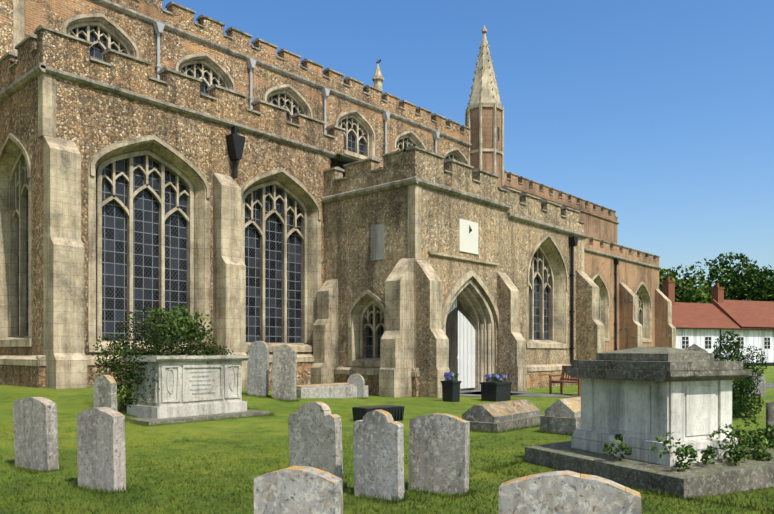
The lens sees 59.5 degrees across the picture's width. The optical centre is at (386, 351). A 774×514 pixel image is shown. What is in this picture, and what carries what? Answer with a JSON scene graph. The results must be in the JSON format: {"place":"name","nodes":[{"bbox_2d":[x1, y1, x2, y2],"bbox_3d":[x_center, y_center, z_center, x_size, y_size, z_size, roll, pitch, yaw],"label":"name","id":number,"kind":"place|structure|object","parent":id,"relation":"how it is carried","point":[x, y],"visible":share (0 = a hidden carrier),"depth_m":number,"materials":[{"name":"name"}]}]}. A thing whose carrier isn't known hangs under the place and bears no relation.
{"place":"outdoors","nodes":[
{"label":"outdoors","id":0,"kind":"place"},
{"bbox_2d":[0,366,773,513],"bbox_3d":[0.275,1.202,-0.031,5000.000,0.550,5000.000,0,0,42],"label":"ground","id":1,"kind":"structure","parent":0,"point":[71,403],"depth_m":9.68,"materials":[{"name":"green plant"}]},
{"bbox_2d":[13,397,58,470],"bbox_3d":[-4.395,1.226,8.481,0.667,1.303,0.193,0,0,29],"label":"headstone","id":2,"kind":"object","parent":1,"relation":"on","point":[35,423],"visible":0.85,"depth_m":8.37,"materials":[{"name":"grey stone"}]},
{"bbox_2d":[77,407,125,492],"bbox_3d":[-3.064,1.240,7.265,0.623,1.274,0.160,0,0,31],"label":"headstone","id":3,"kind":"object","parent":1,"relation":"on","point":[101,458],"visible":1,"depth_m":7.16,"materials":[{"name":"grey stone"}]},
{"bbox_2d":[93,375,117,410],"bbox_3d":[-4.896,1.083,11.792,0.457,1.342,0.201,0,0,28],"label":"headstone","id":4,"kind":"object","parent":1,"relation":"on","point":[104,390],"visible":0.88,"depth_m":11.70,"materials":[{"name":"grey stone"}]},
{"bbox_2d":[92,307,234,411],"bbox_3d":[-4.742,0.164,14.134,2.521,2.268,3.089,0,0,42],"label":"shrub","id":5,"kind":"object","parent":1,"relation":"on","point":[159,342],"visible":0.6,"depth_m":13.60,"materials":[{"name":"green plant"}]},
{"bbox_2d":[148,304,214,338],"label":"shrub shoots","id":6,"kind":"object","parent":5,"relation":"on","point":[185,320],"visible":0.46,"depth_m":14.54,"materials":[{"name":"green plant"}]},
{"bbox_2d":[126,355,269,425],"bbox_3d":[-4.073,0.835,13.927,1.848,1.490,2.909,0,0,42],"label":"chest tomb","id":7,"kind":"object","parent":1,"relation":"on","point":[196,388],"visible":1,"depth_m":13.37,"materials":[{"name":"grey stone"}]},
{"bbox_2d":[247,341,268,396],"bbox_3d":[-3.374,0.646,17.710,0.585,1.835,0.129,0,0,17],"label":"headstone","id":8,"kind":"object","parent":1,"relation":"on","point":[258,371],"visible":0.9,"depth_m":17.65,"materials":[{"name":"grey stone"}]},
{"bbox_2d":[272,345,296,400],"bbox_3d":[-2.622,0.734,17.290,0.616,1.801,0.155,0,0,15],"label":"headstone","id":9,"kind":"object","parent":1,"relation":"on","point":[284,372],"visible":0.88,"depth_m":17.23,"materials":[{"name":"grey stone"}]},
{"bbox_2d":[254,465,342,513],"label":"headstone","id":10,"kind":"object","parent":1,"relation":"on","point":[294,489],"visible":1,"depth_m":4.80,"materials":[{"name":"grey stone"}]},
{"bbox_2d":[288,402,342,480],"bbox_3d":[-0.782,1.216,7.441,0.629,1.324,0.198,0,0,30],"label":"headstone","id":11,"kind":"object","parent":1,"relation":"on","point":[315,434],"visible":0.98,"depth_m":7.34,"materials":[{"name":"grey stone"}]},
{"bbox_2d":[296,383,367,397],"bbox_3d":[-1.792,1.151,19.325,1.000,0.400,2.600,0,0,42],"label":"tomb","id":12,"kind":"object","parent":1,"relation":"on","point":[336,390],"depth_m":18.85,"materials":[{"name":"grey stone"}]},
{"bbox_2d":[0,0,675,397],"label":"church","id":13,"kind":"structure","parent":1,"relation":"on","point":[330,226],"depth_m":22.73,"materials":[{"name":"stone"}]},
{"bbox_2d":[448,297,474,388],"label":"door","id":14,"kind":"structure","parent":13,"relation":"attached to","point":[465,357],"depth_m":24.74,"materials":[{"name":"white paint"}]},
{"bbox_2d":[347,373,364,397],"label":"headstone","id":15,"kind":"object","parent":1,"relation":"on","point":[357,380],"visible":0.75,"depth_m":19.60,"materials":[{"name":"grey stone"}]},
{"bbox_2d":[352,405,404,420],"bbox_3d":[-0.174,1.313,14.191,1.000,0.310,0.510,0,0,-38],"label":"trough","id":16,"kind":"object","parent":1,"relation":"on","point":[396,412],"visible":0.65,"depth_m":14.06,"materials":[{"name":"black plastic"}]},
{"bbox_2d":[353,409,403,500],"bbox_3d":[-0.082,1.236,6.858,0.538,1.283,0.141,0,0,29],"label":"headstone","id":17,"kind":"object","parent":1,"relation":"on","point":[378,441],"visible":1,"depth_m":6.79,"materials":[{"name":"grey stone"}]},
{"bbox_2d":[408,413,469,494],"bbox_3d":[0.542,1.268,7.126,0.639,1.219,0.158,0,0,27],"label":"headstone","id":18,"kind":"object","parent":1,"relation":"on","point":[439,444],"visible":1,"depth_m":7.06,"materials":[{"name":"grey stone"}]},
{"bbox_2d":[441,372,460,401],"bbox_3d":[1.864,1.038,19.716,0.450,0.853,0.410,0,0,42],"label":"planter","id":19,"kind":"object","parent":1,"relation":"on","point":[450,389],"visible":1,"depth_m":19.59,"materials":[{"name":"black plastic"}]},
{"bbox_2d":[480,374,511,401],"bbox_3d":[3.257,1.075,20.222,0.600,0.804,0.860,0,0,42],"label":"planter","id":20,"kind":"object","parent":1,"relation":"on","point":[496,388],"visible":1,"depth_m":19.98,"materials":[{"name":"black plastic"}]},
{"bbox_2d":[462,399,543,432],"bbox_3d":[2.271,1.292,13.344,0.940,0.570,2.140,0,0,38],"label":"coped tomb","id":21,"kind":"object","parent":1,"relation":"on","point":[503,415],"visible":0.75,"depth_m":12.75,"materials":[{"name":"grey stone"}]},
{"bbox_2d":[540,397,580,434],"bbox_3d":[3.608,1.218,12.694,0.700,0.720,1.700,0,0,42],"label":"tomb","id":22,"kind":"object","parent":1,"relation":"on","point":[563,416],"visible":0.46,"depth_m":12.09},
{"bbox_2d":[498,470,641,513],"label":"headstone","id":23,"kind":"object","parent":1,"relation":"on","point":[563,492],"visible":1,"depth_m":4.27,"materials":[{"name":"grey stone"}]},
{"bbox_2d":[525,347,773,498],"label":"chest tomb","id":24,"kind":"object","parent":1,"relation":"on","point":[639,399],"visible":0.83,"depth_m":7.78,"materials":[{"name":"grey stone"}]},
{"bbox_2d":[602,415,773,470],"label":"tomb weeds","id":25,"kind":"object","parent":24,"relation":"on","point":[757,453],"visible":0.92,"depth_m":7.59,"materials":[{"name":"green plant"}]},
{"bbox_2d":[659,268,710,303],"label":"tree","id":26,"kind":"object","parent":1,"relation":"on","point":[690,292],"visible":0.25,"depth_m":97.52,"materials":[{"name":"green plant"}]},
{"bbox_2d":[685,344,707,352],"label":"headstone","id":27,"kind":"object","parent":1,"relation":"on","point":[693,347],"visible":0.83,"depth_m":50.99,"materials":[{"name":"grey stone"}]},
{"bbox_2d":[661,276,773,365],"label":"cottage","id":28,"kind":"structure","parent":1,"relation":"on","point":[704,326],"depth_m":66.42,"materials":[{"name":"red tile"}]},
{"bbox_2d":[668,252,773,300],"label":"tree","id":29,"kind":"object","parent":1,"relation":"on","point":[752,276],"visible":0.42,"depth_m":111.43,"materials":[{"name":"green plant"}]},
{"bbox_2d":[712,331,767,418],"bbox_3d":[7.598,0.539,15.204,1.528,1.997,1.584,0,0,-21],"label":"shrub","id":30,"kind":"object","parent":1,"relation":"on","point":[745,405],"visible":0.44,"depth_m":14.95,"materials":[{"name":"green plant"}]},
{"bbox_2d":[737,280,773,301],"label":"tree","id":31,"kind":"object","parent":1,"relation":"on","point":[768,292],"visible":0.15,"depth_m":109.97,"materials":[{"name":"green plant"}]},
{"bbox_2d":[746,371,765,395],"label":"headstone","id":32,"kind":"object","parent":1,"relation":"on","point":[762,387],"visible":0.19,"depth_m":22.15,"materials":[{"name":"grey stone"}]},
{"bbox_2d":[766,401,773,435],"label":"headstone","id":33,"kind":"object","parent":1,"relation":"on","point":[770,413],"visible":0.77,"depth_m":10.53,"materials":[{"name":"grey stone"}]},
{"bbox_2d":[162,0,773,299],"label":"sky","id":34,"kind":"structure","parent":0,"point":[658,114],"materials":[{"name":"blue"}]},
{"bbox_2d":[460,383,773,396],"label":"path","id":35,"kind":"structure","parent":0,"point":[478,394],"depth_m":22.91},
{"bbox_2d":[549,366,580,395],"bbox_3d":[6.244,0.993,22.980,0.700,0.970,1.500,0,0,-28],"label":"bench","id":36,"kind":"object","parent":35,"relation":"on","point":[573,380],"visible":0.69,"depth_m":23.43,"materials":[{"name":"brown wood"}]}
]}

